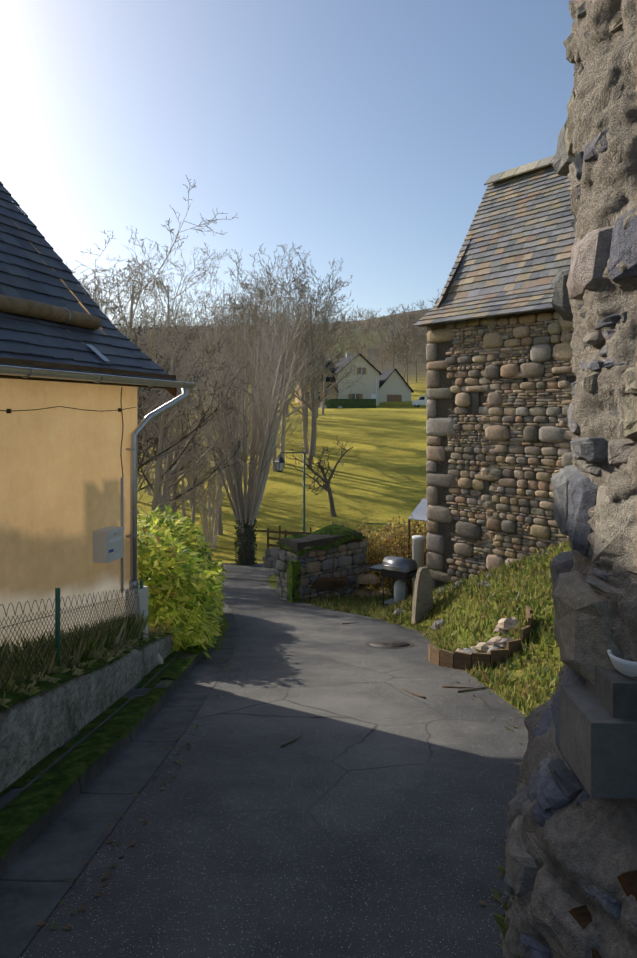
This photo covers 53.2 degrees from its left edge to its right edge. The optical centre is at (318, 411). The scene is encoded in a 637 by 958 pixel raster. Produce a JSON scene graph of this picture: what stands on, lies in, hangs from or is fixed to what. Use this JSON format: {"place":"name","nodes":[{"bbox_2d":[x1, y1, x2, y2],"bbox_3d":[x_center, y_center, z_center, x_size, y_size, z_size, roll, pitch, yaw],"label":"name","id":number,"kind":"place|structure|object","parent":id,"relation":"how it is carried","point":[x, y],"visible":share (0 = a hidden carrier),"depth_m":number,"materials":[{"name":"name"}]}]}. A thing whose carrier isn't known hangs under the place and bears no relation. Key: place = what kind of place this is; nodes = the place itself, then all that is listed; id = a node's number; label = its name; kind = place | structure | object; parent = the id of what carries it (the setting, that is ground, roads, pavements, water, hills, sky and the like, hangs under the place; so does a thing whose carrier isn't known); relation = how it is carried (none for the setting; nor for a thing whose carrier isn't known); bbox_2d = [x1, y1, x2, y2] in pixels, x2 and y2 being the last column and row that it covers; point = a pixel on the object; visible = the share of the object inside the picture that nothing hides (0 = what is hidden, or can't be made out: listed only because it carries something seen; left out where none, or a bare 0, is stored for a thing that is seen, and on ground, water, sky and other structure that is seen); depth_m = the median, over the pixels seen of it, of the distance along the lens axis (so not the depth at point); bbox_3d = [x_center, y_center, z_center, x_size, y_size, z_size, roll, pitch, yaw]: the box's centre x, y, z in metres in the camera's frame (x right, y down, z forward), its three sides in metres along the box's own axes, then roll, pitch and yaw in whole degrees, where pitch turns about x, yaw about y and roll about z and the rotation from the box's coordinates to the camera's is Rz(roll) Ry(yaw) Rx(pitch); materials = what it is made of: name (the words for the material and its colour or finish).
{"place":"outdoors","nodes":[
{"label":"outdoors","id":0,"kind":"place"},
{"bbox_2d":[18,563,527,957],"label":"road asphalt","id":1,"kind":"structure","parent":0,"point":[364,815],"depth_m":3.71,"materials":[{"name":"grey asphalt"}]},
{"bbox_2d":[35,583,526,929],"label":"fallen leaves","id":2,"kind":"object","parent":1,"relation":"on","point":[393,644],"visible":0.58,"depth_m":5.84,"materials":[{"name":"plant"}]},
{"bbox_2d":[0,0,574,327],"label":"sky","id":3,"kind":"structure","parent":0,"point":[367,135],"materials":[{"name":"blue"}]},
{"bbox_2d":[122,308,571,715],"bbox_3d":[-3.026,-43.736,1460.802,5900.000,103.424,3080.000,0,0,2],"label":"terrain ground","id":4,"kind":"structure","parent":0,"point":[380,477],"depth_m":45.57,"materials":[{"name":"green plant"}]},
{"bbox_2d":[0,609,173,710],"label":"garden grass","id":5,"kind":"structure","parent":4,"relation":"on","point":[135,634],"depth_m":5.52,"materials":[{"name":"green plant"}]},
{"bbox_2d":[0,181,195,664],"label":"house","id":6,"kind":"structure","parent":4,"relation":"on","point":[77,368],"depth_m":6.53,"materials":[{"name":"paint"}]},
{"bbox_2d":[0,602,237,957],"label":"kerb and low wall","id":7,"kind":"structure","parent":4,"relation":"on","point":[52,847],"depth_m":4.15,"materials":[{"name":"concrete"}]},
{"bbox_2d":[0,580,142,690],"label":"chainlink fence","id":8,"kind":"object","parent":7,"relation":"on","point":[57,624],"visible":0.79,"depth_m":4.95,"materials":[{"name":"metal"}]},
{"bbox_2d":[0,626,212,853],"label":"moss","id":9,"kind":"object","parent":7,"relation":"on","point":[24,810],"depth_m":4.35,"materials":[{"name":"green plant"}]},
{"bbox_2d":[80,275,259,511],"bbox_3d":[-9.309,1.026,28.038,11.189,12.254,24.170,0,0,-25],"label":"tree","id":10,"kind":"object","parent":4,"relation":"on","point":[152,458],"visible":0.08,"depth_m":23.96,"materials":[{"name":"brown plant"}]},
{"bbox_2d":[137,504,226,658],"bbox_3d":[-2.814,2.751,10.752,2.573,2.860,5.789,0,0,-6],"label":"laurel hedge","id":11,"kind":"object","parent":4,"relation":"on","point":[180,570],"visible":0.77,"depth_m":8.55,"materials":[{"name":"green plant"}]},
{"bbox_2d":[65,176,384,534],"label":"bare trees","id":12,"kind":"object","parent":4,"relation":"on","point":[163,498],"visible":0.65,"depth_m":42.57,"materials":[{"name":"grey plant"}]},
{"bbox_2d":[154,263,332,564],"bbox_3d":[-3.297,0.409,28.989,8.135,13.083,10.281,0,0,2],"label":"pollard tree","id":13,"kind":"object","parent":4,"relation":"on","point":[245,509],"visible":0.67,"depth_m":27.04,"materials":[{"name":"grey plant"}]},
{"bbox_2d":[116,288,442,387],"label":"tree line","id":14,"kind":"object","parent":4,"relation":"on","point":[415,332],"visible":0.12,"depth_m":134.69,"materials":[{"name":"brown plant"}]},
{"bbox_2d":[274,452,305,533],"bbox_3d":[-1.348,4.381,29.903,1.501,4.962,0.540,0,0,2],"label":"street lamp","id":15,"kind":"object","parent":4,"relation":"on","point":[279,463],"visible":0.83,"depth_m":29.93,"materials":[{"name":"metal"}]},
{"bbox_2d":[284,435,352,516],"bbox_3d":[-0.116,3.919,38.042,3.125,5.135,4.060,0,0,-43],"label":"apple tree","id":16,"kind":"object","parent":4,"relation":"on","point":[326,485],"visible":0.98,"depth_m":37.77,"materials":[{"name":"brown plant"}]},
{"bbox_2d":[270,524,389,601],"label":"mossy wall","id":17,"kind":"structure","parent":4,"relation":"on","point":[327,561],"depth_m":15.70,"materials":[{"name":"stone"}]},
{"bbox_2d":[255,498,426,597],"bbox_3d":[3.634,4.664,24.009,15.080,4.454,17.740,0,0,2],"label":"fence","id":18,"kind":"object","parent":4,"relation":"on","point":[419,512],"visible":0.08,"depth_m":17.33,"materials":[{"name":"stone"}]},
{"bbox_2d":[293,353,413,408],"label":"house","id":19,"kind":"structure","parent":4,"relation":"on","point":[375,388],"depth_m":99.34,"materials":[{"name":"paint"}]},
{"bbox_2d":[330,514,426,594],"bbox_3d":[2.436,4.106,18.444,4.613,2.877,5.318,0,0,2],"label":"dry shrub","id":20,"kind":"object","parent":4,"relation":"on","point":[390,543],"visible":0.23,"depth_m":17.10,"materials":[{"name":"brown plant"}]},
{"bbox_2d":[369,556,416,606],"bbox_3d":[1.721,3.752,13.750,1.300,1.177,0.590,0,0,37],"label":"barbecue grill","id":21,"kind":"object","parent":4,"relation":"on","point":[400,569],"visible":0.77,"depth_m":13.66,"materials":[{"name":"grey metal"}]},
{"bbox_2d":[411,396,426,406],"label":"car","id":22,"kind":"object","parent":4,"relation":"on","point":[421,400],"visible":0.4,"depth_m":94.81,"materials":[{"name":"paint"}]},
{"bbox_2d":[412,567,432,623],"bbox_3d":[1.843,3.259,11.290,0.360,0.980,0.130,0,0,-18],"label":"stone post","id":23,"kind":"object","parent":4,"relation":"on","point":[422,603],"visible":0.86,"depth_m":11.24,"materials":[{"name":"grey stone"}]},
{"bbox_2d":[303,538,570,957],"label":"bank grass blades","id":24,"kind":"object","parent":4,"relation":"on","point":[357,604],"depth_m":9.14,"materials":[{"name":"green plant"}]},
{"bbox_2d":[393,550,548,670],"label":"planter stones","id":25,"kind":"object","parent":4,"relation":"on","point":[459,658],"visible":0.42,"depth_m":7.87,"materials":[{"name":"brown stone"}]},
{"bbox_2d":[413,155,576,589],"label":"stone building","id":26,"kind":"structure","parent":4,"relation":"on","point":[501,377],"depth_m":13.65,"materials":[{"name":"stone"}]},
{"bbox_2d":[499,0,636,957],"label":"wall stone","id":27,"kind":"object","parent":4,"relation":"on","point":[570,882],"visible":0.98,"depth_m":2.38,"materials":[{"name":"stone"}]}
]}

